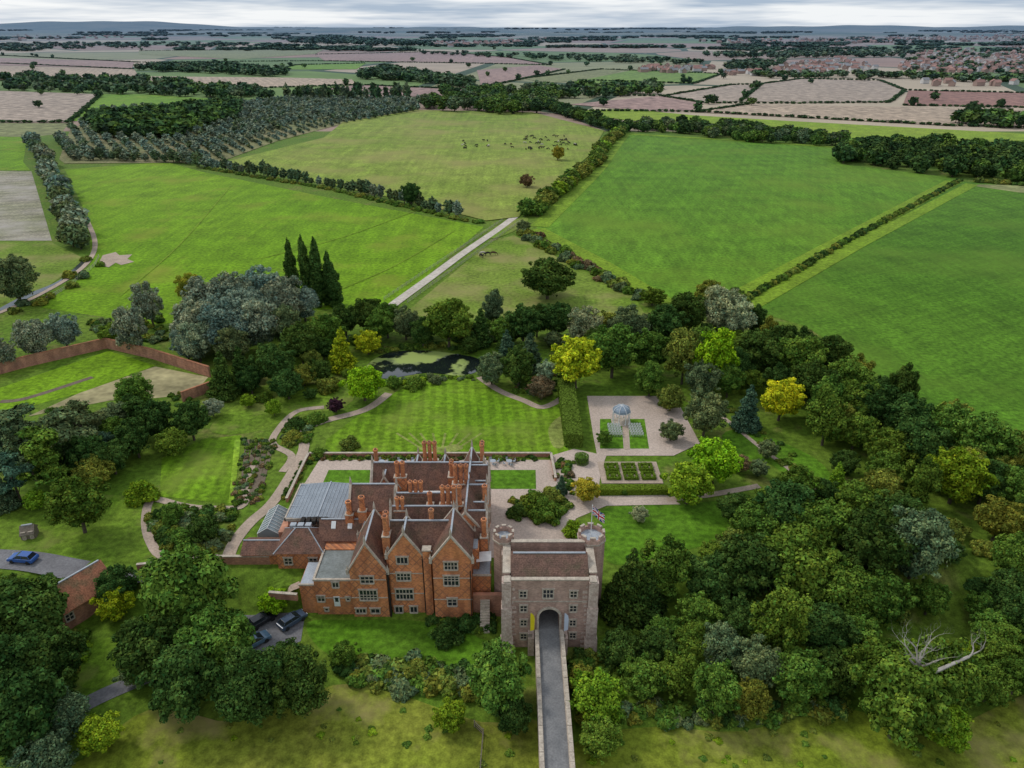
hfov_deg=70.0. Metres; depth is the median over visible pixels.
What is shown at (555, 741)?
stone bridge
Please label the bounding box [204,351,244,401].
conifer tree
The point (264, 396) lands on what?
garden shrub
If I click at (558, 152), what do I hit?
round crowned tree
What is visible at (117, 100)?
pasture field
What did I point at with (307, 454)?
coping
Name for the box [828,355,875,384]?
broadleaf tree
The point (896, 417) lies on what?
broadleaf tree
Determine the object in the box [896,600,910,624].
garden shrub
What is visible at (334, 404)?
round crowned tree
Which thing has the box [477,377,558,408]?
garden path
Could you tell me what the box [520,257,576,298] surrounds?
oak tree
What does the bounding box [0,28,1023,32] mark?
hills
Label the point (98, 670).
side lawn
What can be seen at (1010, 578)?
round crowned tree
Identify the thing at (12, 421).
pine tree
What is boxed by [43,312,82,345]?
willow tree
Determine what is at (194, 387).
coping
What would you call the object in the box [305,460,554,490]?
gravel terrace
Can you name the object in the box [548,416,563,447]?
worn lawn patch
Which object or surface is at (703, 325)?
broadleaf tree
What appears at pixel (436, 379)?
garden shrub
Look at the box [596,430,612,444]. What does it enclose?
round crowned tree
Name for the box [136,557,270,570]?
wall
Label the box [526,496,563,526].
garden shrub
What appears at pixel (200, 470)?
garden lawn
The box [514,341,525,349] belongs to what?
garden shrub
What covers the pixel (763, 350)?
broadleaf tree
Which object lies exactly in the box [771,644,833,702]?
round crowned tree
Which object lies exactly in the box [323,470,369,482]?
formal lawn
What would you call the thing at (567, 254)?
hedgerow
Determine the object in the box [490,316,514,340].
round crowned tree
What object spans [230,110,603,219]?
meadow field
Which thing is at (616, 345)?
broadleaf tree
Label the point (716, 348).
tall broadleaf tree
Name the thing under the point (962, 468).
broadleaf tree
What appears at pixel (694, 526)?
garden lawn
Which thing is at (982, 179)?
hedgerow
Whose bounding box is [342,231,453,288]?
cattle path
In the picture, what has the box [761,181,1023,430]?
crop field
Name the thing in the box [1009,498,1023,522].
broadleaf tree
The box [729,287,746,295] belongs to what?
round crowned tree
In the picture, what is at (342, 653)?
round crowned tree
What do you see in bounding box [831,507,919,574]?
broadleaf tree
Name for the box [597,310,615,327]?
round crowned tree
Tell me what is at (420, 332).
broadleaf tree
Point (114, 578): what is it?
broadleaf tree
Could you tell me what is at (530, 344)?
conifer tree
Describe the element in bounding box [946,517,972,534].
garden shrub
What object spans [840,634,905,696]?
broadleaf tree
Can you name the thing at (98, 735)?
round crowned tree
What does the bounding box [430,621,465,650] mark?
garden shrub
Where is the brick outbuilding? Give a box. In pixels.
[56,560,107,632]
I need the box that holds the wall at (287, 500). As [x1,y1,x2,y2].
[286,461,305,501]
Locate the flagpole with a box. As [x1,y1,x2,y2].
[590,505,604,535]
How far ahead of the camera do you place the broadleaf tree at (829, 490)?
126.27 m
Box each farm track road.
[0,221,97,312]
[388,217,517,305]
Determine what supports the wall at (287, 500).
on the ground at (794, 431)
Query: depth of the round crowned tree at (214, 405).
157.55 m
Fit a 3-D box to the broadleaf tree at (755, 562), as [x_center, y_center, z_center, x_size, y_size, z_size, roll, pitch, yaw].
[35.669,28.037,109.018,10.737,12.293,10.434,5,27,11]
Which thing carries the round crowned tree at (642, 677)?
on the ground at (794, 431)
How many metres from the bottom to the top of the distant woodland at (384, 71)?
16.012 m
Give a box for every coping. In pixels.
[0,338,208,366]
[136,555,268,565]
[180,381,209,392]
[268,590,296,594]
[285,459,305,498]
[304,452,432,458]
[446,452,556,477]
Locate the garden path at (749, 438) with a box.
[721,417,788,470]
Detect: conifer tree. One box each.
[0,477,23,515]
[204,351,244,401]
[231,346,249,393]
[328,326,358,373]
[470,308,493,349]
[498,329,514,356]
[523,333,542,375]
[556,475,567,495]
[598,547,649,629]
[598,571,625,625]
[627,567,668,629]
[728,384,762,434]
[829,461,845,492]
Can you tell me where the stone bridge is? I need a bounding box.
[535,609,574,767]
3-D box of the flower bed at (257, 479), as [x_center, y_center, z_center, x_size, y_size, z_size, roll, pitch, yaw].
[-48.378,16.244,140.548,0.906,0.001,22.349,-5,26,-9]
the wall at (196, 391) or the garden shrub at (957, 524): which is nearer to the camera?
the garden shrub at (957, 524)
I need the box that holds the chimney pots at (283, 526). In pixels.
[278,440,484,536]
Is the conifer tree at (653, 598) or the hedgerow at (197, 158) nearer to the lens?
the conifer tree at (653, 598)
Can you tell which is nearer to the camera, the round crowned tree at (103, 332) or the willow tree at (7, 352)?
the willow tree at (7, 352)
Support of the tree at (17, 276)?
on the ground at (794, 431)
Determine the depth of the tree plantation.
613.91 m
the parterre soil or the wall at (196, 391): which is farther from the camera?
the wall at (196, 391)
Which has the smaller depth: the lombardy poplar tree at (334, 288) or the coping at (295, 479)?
the coping at (295, 479)
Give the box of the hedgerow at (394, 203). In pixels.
[203,166,484,223]
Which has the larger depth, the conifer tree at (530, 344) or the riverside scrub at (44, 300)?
the riverside scrub at (44, 300)
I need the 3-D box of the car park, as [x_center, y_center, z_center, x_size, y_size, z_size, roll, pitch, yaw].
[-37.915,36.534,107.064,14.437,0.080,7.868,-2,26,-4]
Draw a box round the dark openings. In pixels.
[300,441,485,616]
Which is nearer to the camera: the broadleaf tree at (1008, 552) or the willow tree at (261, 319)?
the broadleaf tree at (1008, 552)
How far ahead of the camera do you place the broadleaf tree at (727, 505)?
122.77 m
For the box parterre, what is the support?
on the parterre soil
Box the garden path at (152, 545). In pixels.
[141,465,254,557]
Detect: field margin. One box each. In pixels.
[531,134,629,226]
[531,228,672,303]
[626,133,834,147]
[739,180,960,293]
[751,183,976,306]
[977,184,1023,192]
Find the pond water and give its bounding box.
[366,350,479,377]
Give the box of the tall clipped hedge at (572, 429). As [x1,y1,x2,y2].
[557,378,583,447]
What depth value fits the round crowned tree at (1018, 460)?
135.11 m
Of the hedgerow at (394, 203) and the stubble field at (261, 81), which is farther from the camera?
the stubble field at (261, 81)
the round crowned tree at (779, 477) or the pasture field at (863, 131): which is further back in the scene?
the pasture field at (863, 131)
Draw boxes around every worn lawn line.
[396,433,419,447]
[408,433,421,444]
[441,433,445,446]
[457,433,470,444]
[461,433,481,445]
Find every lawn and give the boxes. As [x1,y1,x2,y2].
[0,351,154,410]
[0,494,157,562]
[70,684,538,767]
[76,637,121,688]
[160,435,241,503]
[210,384,353,434]
[306,620,514,665]
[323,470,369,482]
[325,376,567,454]
[490,470,535,488]
[573,695,1023,767]
[585,394,710,443]
[600,419,623,448]
[600,501,737,564]
[629,419,648,448]
[722,430,830,485]
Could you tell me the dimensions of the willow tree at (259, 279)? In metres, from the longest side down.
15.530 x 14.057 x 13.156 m
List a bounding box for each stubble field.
[0,66,353,86]
[0,91,94,121]
[201,43,256,46]
[332,85,461,96]
[670,85,751,101]
[703,104,1023,125]
[744,79,900,102]
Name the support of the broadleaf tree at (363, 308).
on the ground at (794, 431)
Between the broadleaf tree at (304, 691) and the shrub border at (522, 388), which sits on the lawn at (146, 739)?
the broadleaf tree at (304, 691)
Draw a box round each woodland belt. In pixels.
[79,95,245,137]
[282,81,412,98]
[417,81,560,113]
[543,98,622,130]
[622,114,851,144]
[832,132,1023,182]
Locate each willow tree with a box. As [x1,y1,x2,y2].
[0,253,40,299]
[0,338,15,364]
[6,727,79,767]
[10,318,55,354]
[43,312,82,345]
[45,686,90,745]
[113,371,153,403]
[168,327,190,359]
[169,296,211,333]
[172,320,214,361]
[173,273,196,298]
[179,276,230,308]
[196,296,249,345]
[199,293,231,307]
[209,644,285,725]
[212,325,251,359]
[213,270,253,294]
[224,286,264,306]
[232,297,281,345]
[237,264,281,290]
[255,292,280,307]
[260,275,306,316]
[269,303,302,340]
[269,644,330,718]
[295,286,320,320]
[392,304,420,339]
[475,351,503,384]
[566,305,604,338]
[606,303,652,334]
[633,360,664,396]
[682,388,729,436]
[684,359,723,399]
[699,284,746,331]
[701,620,743,668]
[719,300,757,331]
[730,632,785,687]
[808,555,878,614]
[888,505,960,580]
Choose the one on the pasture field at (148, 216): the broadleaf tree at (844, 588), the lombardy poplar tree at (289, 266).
the lombardy poplar tree at (289, 266)
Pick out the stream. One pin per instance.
(78, 266)
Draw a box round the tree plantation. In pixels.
[58,93,420,159]
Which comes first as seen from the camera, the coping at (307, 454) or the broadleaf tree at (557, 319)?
the coping at (307, 454)
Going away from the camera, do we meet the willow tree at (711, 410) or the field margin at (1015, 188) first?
the willow tree at (711, 410)
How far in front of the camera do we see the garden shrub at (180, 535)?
118.93 m
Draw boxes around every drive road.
[0,549,141,581]
[85,681,149,707]
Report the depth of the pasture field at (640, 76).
1224.11 m
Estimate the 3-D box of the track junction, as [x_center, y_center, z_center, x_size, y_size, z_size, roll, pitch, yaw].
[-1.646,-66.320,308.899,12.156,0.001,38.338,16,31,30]
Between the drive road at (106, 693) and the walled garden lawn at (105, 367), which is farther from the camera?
the walled garden lawn at (105, 367)
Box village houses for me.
[10,33,1023,85]
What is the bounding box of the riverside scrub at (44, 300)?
[7,255,104,314]
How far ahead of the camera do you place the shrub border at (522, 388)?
171.01 m
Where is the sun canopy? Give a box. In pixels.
[476,551,490,570]
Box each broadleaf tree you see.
[0,572,17,579]
[0,572,69,637]
[0,632,41,682]
[0,666,68,767]
[15,424,71,490]
[22,623,87,684]
[43,474,112,532]
[52,432,102,472]
[92,438,130,474]
[93,563,138,602]
[95,431,114,441]
[106,609,181,686]
[109,306,148,349]
[114,417,150,457]
[128,281,164,325]
[132,398,173,437]
[134,640,221,723]
[135,538,240,627]
[166,400,210,440]
[173,600,256,676]
[235,365,262,393]
[247,342,296,379]
[279,320,321,363]
[300,348,321,366]
[306,313,345,342]
[315,340,333,360]
[328,303,358,336]
[347,333,357,345]
[348,298,385,326]
[363,311,393,342]
[368,301,401,337]
[397,182,421,204]
[409,316,433,345]
[422,298,473,346]
[465,637,531,714]
[482,288,503,320]
[495,341,502,352]
[499,345,536,386]
[502,303,545,340]
[528,303,552,336]
[542,301,572,332]
[549,335,602,388]
[584,326,600,336]
[587,322,643,377]
[632,327,672,365]
[635,625,679,661]
[640,533,694,603]
[644,614,681,639]
[647,303,690,339]
[662,326,703,384]
[668,327,693,340]
[669,291,705,330]
[674,590,724,630]
[674,620,713,662]
[685,549,744,604]
[692,327,740,374]
[692,658,742,720]
[693,279,724,298]
[696,326,715,340]
[697,322,717,330]
[716,492,749,519]
[717,361,746,397]
[718,531,791,599]
[720,592,763,643]
[729,500,781,540]
[730,329,743,336]
[732,335,750,355]
[734,327,782,371]
[735,346,757,371]
[740,369,765,391]
[747,578,813,652]
[749,303,767,331]
[751,477,814,527]
[760,315,780,334]
[760,377,806,420]
[761,521,841,596]
[762,362,790,389]
[764,324,798,342]
[773,337,788,366]
[775,335,829,375]
[780,464,825,500]
[783,325,817,338]
[791,359,842,400]
[791,497,852,547]
[802,601,863,654]
[805,383,848,445]
[806,373,845,405]
[814,477,841,505]
[817,334,854,369]
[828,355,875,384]
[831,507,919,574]
[832,478,883,519]
[837,612,882,659]
[839,404,854,424]
[840,379,880,416]
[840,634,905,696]
[847,352,876,371]
[848,647,951,749]
[855,382,906,426]
[858,569,917,630]
[859,378,879,385]
[860,468,899,502]
[864,467,903,491]
[866,488,929,523]
[878,426,894,436]
[883,392,935,428]
[888,362,920,399]
[895,416,949,471]
[900,634,985,710]
[901,456,943,503]
[905,493,919,500]
[910,576,952,615]
[923,446,999,503]
[929,401,975,443]
[935,398,974,411]
[937,427,954,448]
[944,540,967,564]
[947,525,965,545]
[952,411,1023,458]
[970,455,1010,504]
[970,620,1023,665]
[972,494,1023,541]
[985,585,1023,633]
[990,530,1023,574]
[992,652,1023,694]
[994,455,1016,466]
[996,464,1023,501]
[998,429,1023,462]
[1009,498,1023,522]
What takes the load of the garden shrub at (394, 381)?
on the ground at (794, 431)
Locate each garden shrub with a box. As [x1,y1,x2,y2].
[123,480,160,507]
[150,508,162,520]
[171,529,193,543]
[256,391,272,402]
[280,429,303,445]
[284,416,306,430]
[305,410,328,424]
[311,446,328,459]
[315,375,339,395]
[339,435,360,451]
[386,375,403,388]
[403,375,425,391]
[404,657,428,678]
[427,374,442,384]
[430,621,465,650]
[451,336,462,341]
[454,613,481,634]
[506,503,526,521]
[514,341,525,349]
[521,489,547,513]
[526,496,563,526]
[542,485,564,502]
[561,519,581,538]
[737,492,753,499]
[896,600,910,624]
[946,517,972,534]
[963,575,988,594]
[969,539,993,559]
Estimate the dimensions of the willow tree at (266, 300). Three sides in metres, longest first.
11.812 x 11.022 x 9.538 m
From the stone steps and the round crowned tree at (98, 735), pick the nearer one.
the round crowned tree at (98, 735)
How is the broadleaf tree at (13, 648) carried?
on the ground at (794, 431)
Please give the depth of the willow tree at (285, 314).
189.83 m
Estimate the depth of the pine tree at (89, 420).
141.21 m
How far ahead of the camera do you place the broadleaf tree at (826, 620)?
98.47 m
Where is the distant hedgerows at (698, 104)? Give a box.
[0,46,1023,127]
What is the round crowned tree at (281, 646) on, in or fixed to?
on the ground at (794, 431)
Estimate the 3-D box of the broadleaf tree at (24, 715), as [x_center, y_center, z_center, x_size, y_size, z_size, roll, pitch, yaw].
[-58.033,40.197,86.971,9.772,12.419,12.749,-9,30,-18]
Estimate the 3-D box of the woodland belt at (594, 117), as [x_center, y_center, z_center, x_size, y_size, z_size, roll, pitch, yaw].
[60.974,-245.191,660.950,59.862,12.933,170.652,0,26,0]
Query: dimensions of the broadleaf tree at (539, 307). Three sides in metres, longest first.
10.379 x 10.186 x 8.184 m
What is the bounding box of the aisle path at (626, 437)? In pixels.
[623,425,629,448]
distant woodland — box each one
[0,40,277,48]
[0,69,275,97]
[133,59,291,76]
[286,34,434,46]
[355,63,476,86]
[421,50,704,64]
[530,78,664,97]
[702,47,923,57]
[723,56,786,69]
[750,68,1023,82]
[904,45,1023,73]
[949,107,1023,127]
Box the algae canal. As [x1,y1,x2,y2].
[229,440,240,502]
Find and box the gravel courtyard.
[489,449,678,557]
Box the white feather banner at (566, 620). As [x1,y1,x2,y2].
[563,613,568,636]
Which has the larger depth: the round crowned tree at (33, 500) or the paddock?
the paddock
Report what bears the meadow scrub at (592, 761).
on the lawn at (854, 741)
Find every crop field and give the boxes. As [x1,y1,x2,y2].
[537,133,955,297]
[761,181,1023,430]
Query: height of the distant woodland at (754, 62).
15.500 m
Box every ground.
[0,27,1023,767]
[59,102,418,162]
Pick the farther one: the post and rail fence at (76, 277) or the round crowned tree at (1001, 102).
the round crowned tree at (1001, 102)
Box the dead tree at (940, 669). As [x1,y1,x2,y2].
[891,620,987,673]
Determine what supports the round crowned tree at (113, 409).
on the ground at (794, 431)
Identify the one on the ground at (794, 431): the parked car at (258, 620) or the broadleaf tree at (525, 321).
the broadleaf tree at (525, 321)
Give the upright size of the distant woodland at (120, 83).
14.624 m
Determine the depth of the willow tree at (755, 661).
94.85 m
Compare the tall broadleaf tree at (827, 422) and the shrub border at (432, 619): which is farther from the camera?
the tall broadleaf tree at (827, 422)
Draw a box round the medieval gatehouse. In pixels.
[493,522,605,652]
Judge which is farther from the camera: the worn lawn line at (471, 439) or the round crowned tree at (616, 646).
the worn lawn line at (471, 439)
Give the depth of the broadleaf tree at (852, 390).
150.65 m
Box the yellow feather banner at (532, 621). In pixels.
[528,613,534,636]
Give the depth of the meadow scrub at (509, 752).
91.60 m
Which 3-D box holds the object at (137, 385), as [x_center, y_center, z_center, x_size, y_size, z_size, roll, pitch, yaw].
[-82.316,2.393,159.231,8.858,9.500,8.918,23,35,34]
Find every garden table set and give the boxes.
[486,457,498,464]
[503,457,515,464]
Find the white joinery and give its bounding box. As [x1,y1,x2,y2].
[331,491,444,605]
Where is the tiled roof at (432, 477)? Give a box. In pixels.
[240,449,487,567]
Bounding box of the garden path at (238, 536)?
[222,392,391,554]
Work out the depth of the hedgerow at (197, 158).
456.56 m
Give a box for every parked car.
[6,551,38,564]
[249,611,277,630]
[252,629,271,647]
[276,608,307,631]
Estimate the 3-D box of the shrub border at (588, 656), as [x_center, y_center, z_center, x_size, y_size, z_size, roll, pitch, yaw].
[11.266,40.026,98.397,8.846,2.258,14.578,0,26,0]
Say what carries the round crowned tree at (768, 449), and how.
on the garden lawn at (745, 446)
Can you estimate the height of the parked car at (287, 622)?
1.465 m
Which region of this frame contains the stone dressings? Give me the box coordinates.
[282,440,490,613]
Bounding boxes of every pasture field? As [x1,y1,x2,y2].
[0,123,67,136]
[0,137,28,169]
[0,242,80,303]
[42,163,482,323]
[72,94,207,120]
[139,49,323,58]
[290,63,364,68]
[528,69,620,81]
[583,70,716,82]
[586,109,1023,144]
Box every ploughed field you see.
[0,58,133,67]
[315,52,541,63]
[477,65,559,84]
[573,96,695,110]
[904,90,1023,106]
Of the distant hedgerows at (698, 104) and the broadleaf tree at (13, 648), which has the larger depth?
the distant hedgerows at (698, 104)
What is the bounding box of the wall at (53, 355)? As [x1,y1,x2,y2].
[0,339,210,376]
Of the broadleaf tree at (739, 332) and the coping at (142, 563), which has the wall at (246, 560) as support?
the coping at (142, 563)
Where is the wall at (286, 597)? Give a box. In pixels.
[268,593,297,600]
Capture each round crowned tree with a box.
[21,488,48,509]
[30,576,64,589]
[34,460,70,484]
[43,678,77,695]
[70,453,115,487]
[72,710,126,756]
[89,586,135,621]
[96,322,117,339]
[97,416,123,434]
[99,401,131,423]
[111,669,145,686]
[153,426,189,455]
[156,501,184,524]
[186,513,218,542]
[202,398,223,416]
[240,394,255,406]
[256,587,287,614]
[264,399,281,415]
[266,368,303,398]
[274,637,304,664]
[291,363,316,385]
[302,388,317,398]
[308,359,331,380]
[326,397,345,412]
[328,639,361,666]
[337,364,385,400]
[340,368,348,378]
[353,330,381,354]
[431,696,466,733]
[456,321,472,338]
[460,335,480,352]
[484,319,491,328]
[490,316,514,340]
[493,696,533,735]
[516,220,530,229]
[519,174,534,186]
[527,375,555,399]
[535,359,558,378]
[543,330,563,345]
[551,146,564,159]
[567,660,594,688]
[569,667,626,723]
[570,477,600,501]
[578,712,624,765]
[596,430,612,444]
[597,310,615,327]
[597,625,641,669]
[617,652,670,701]
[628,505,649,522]
[639,286,666,305]
[656,384,685,410]
[658,418,685,440]
[658,649,698,699]
[659,461,714,505]
[686,436,744,483]
[697,539,725,558]
[714,526,749,552]
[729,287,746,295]
[733,676,773,720]
[738,454,751,471]
[744,488,771,505]
[749,458,769,476]
[757,438,779,458]
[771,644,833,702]
[774,471,784,481]
[812,644,859,694]
[828,449,861,474]
[834,544,843,551]
[838,412,881,448]
[863,428,919,469]
[864,449,905,477]
[873,375,890,385]
[897,638,923,655]
[921,704,973,753]
[949,446,987,458]
[958,639,980,660]
[963,590,997,615]
[964,100,985,110]
[968,608,1023,641]
[971,662,1021,708]
[981,567,1023,596]
[996,98,1005,107]
[1009,456,1023,465]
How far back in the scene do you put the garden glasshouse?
121.33 m
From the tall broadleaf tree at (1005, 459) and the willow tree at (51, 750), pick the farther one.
the tall broadleaf tree at (1005, 459)
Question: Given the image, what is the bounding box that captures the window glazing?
[285,526,458,612]
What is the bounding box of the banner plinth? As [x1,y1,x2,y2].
[528,630,567,655]
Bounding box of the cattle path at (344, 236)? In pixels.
[259,211,413,258]
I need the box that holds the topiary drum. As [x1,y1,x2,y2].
[574,452,588,465]
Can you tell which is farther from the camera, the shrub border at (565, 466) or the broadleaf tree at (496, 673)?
the shrub border at (565, 466)
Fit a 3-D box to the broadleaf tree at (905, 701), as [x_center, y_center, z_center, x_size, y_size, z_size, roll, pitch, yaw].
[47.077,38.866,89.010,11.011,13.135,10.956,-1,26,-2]
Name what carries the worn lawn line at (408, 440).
on the lawn at (466, 406)
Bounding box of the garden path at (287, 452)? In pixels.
[269,406,323,471]
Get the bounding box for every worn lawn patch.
[419,444,462,452]
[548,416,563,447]
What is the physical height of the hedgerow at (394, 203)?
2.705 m
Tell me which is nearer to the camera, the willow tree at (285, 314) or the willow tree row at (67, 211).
the willow tree at (285, 314)
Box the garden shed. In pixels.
[19,523,38,539]
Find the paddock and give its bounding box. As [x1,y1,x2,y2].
[405,235,645,320]
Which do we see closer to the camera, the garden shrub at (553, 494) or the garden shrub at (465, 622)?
the garden shrub at (465, 622)
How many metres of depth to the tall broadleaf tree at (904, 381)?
156.45 m
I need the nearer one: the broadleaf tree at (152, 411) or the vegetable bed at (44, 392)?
the broadleaf tree at (152, 411)
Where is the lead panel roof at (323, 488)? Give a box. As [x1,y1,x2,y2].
[287,482,348,517]
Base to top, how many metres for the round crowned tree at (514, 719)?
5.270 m
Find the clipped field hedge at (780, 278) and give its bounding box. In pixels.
[744,178,962,301]
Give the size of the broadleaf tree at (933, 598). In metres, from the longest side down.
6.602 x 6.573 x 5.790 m
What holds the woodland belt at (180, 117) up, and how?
on the plantation ground at (64, 158)
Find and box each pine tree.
[0,402,52,474]
[0,428,4,448]
[0,452,35,500]
[35,407,99,473]
[44,406,71,426]
[63,399,107,429]
[121,393,141,418]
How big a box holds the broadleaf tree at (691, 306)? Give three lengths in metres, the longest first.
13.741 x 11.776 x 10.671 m
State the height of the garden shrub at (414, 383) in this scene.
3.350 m
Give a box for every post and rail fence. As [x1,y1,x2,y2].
[47,255,98,298]
[385,218,502,298]
[407,221,517,302]
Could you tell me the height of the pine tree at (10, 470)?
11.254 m
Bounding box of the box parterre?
[604,462,656,480]
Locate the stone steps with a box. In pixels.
[480,599,489,632]
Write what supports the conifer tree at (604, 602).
on the ground at (794, 431)
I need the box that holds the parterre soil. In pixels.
[598,462,662,482]
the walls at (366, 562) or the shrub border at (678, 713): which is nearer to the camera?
the shrub border at (678, 713)
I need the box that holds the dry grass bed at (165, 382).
[30,367,207,415]
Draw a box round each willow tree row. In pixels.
[21,131,90,248]
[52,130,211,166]
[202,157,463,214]
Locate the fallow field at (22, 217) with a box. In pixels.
[0,171,51,240]
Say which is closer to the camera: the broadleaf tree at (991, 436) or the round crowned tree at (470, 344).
the broadleaf tree at (991, 436)
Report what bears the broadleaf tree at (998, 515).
on the ground at (794, 431)
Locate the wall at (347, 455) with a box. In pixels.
[306,454,427,460]
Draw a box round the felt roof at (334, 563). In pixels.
[316,550,353,577]
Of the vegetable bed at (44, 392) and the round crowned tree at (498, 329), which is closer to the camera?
the vegetable bed at (44, 392)
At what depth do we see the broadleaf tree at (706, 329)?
185.25 m
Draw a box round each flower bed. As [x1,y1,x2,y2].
[240,439,249,489]
[249,441,260,501]
[249,445,255,461]
[253,439,268,491]
[255,445,270,501]
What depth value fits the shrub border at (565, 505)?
129.24 m
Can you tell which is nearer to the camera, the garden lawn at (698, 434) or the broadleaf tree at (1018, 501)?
the broadleaf tree at (1018, 501)
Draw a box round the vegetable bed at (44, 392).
[0,376,92,402]
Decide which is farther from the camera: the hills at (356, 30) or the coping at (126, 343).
the hills at (356, 30)
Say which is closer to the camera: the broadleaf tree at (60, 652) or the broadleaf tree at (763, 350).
the broadleaf tree at (60, 652)
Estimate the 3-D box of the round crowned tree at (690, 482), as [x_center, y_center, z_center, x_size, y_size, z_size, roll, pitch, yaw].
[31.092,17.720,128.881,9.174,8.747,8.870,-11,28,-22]
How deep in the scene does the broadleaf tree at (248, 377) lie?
165.97 m
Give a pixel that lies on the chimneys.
(427, 566)
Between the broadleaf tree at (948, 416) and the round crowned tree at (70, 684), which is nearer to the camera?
the round crowned tree at (70, 684)
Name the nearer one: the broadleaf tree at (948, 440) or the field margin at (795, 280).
the broadleaf tree at (948, 440)
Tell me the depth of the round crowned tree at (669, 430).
147.87 m
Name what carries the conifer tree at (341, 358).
on the ground at (794, 431)
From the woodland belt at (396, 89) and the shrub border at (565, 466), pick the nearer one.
the shrub border at (565, 466)
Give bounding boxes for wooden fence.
[474,720,483,767]
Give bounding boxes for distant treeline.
[0,27,1023,51]
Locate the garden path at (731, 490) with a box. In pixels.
[665,484,760,501]
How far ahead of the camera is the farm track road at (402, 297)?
260.40 m
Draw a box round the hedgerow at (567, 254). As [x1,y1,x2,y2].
[516,228,646,300]
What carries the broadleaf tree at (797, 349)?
on the ground at (794, 431)
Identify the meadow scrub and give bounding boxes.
[158,707,514,767]
[586,721,1016,767]
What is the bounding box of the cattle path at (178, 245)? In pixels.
[120,185,230,295]
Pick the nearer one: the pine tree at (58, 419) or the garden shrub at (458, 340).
the pine tree at (58, 419)
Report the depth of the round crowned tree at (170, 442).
142.31 m
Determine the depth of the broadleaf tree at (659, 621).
103.02 m
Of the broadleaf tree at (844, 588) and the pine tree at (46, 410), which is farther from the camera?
the pine tree at (46, 410)
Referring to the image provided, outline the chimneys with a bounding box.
[345,440,488,614]
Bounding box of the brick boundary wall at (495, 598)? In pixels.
[473,592,501,615]
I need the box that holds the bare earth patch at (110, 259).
[100,252,133,266]
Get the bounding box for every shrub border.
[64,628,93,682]
[86,312,168,344]
[143,503,238,555]
[167,389,212,400]
[230,437,277,506]
[280,415,315,448]
[281,460,312,499]
[307,454,550,461]
[329,648,482,706]
[369,341,477,353]
[378,373,474,388]
[425,612,496,639]
[505,489,574,519]
[511,371,563,396]
[552,457,574,495]
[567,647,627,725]
[620,691,852,731]
[726,406,822,479]
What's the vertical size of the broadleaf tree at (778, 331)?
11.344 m
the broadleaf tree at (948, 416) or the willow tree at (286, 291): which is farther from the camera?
the willow tree at (286, 291)
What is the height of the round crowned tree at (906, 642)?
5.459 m
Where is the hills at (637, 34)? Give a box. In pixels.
[0,32,1023,35]
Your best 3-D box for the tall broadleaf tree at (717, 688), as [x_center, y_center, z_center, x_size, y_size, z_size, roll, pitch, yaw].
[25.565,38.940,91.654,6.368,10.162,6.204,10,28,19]
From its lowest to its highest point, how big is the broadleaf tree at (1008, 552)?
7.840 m
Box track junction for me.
[481,217,527,237]
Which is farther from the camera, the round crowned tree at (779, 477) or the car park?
the round crowned tree at (779, 477)
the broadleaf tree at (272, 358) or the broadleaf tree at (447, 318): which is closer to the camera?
the broadleaf tree at (272, 358)
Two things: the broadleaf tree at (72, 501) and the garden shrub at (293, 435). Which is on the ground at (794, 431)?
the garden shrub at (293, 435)
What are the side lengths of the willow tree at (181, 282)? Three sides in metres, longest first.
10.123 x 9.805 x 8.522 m
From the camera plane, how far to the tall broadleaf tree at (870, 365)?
166.03 m
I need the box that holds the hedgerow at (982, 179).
[973,176,1023,185]
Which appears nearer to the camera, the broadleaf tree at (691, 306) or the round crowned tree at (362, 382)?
the round crowned tree at (362, 382)
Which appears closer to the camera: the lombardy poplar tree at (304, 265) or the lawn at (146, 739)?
the lawn at (146, 739)
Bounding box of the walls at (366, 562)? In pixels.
[269,476,490,617]
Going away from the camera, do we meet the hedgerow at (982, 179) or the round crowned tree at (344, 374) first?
the round crowned tree at (344, 374)
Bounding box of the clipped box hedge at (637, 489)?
[598,484,667,495]
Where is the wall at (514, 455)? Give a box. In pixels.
[447,454,556,480]
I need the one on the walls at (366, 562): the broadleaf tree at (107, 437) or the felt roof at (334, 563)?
the felt roof at (334, 563)
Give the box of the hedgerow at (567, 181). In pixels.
[516,123,629,215]
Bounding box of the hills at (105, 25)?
[0,21,1023,29]
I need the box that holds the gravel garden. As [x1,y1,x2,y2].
[587,396,699,455]
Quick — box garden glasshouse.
[257,504,287,536]
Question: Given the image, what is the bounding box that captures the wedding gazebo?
[611,404,630,425]
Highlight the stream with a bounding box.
[0,261,84,310]
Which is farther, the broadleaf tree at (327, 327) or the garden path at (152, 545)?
the broadleaf tree at (327, 327)
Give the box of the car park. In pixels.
[244,613,303,650]
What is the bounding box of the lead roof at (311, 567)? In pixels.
[243,447,489,582]
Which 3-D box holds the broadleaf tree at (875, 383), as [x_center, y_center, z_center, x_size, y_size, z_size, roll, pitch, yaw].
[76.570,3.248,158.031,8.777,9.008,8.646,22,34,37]
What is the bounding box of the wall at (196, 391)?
[180,383,215,401]
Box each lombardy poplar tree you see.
[282,237,299,290]
[297,234,311,290]
[309,236,325,307]
[321,250,331,305]
[326,260,343,307]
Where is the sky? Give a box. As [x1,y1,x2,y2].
[0,0,1023,26]
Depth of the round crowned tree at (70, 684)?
93.77 m
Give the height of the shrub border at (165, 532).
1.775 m

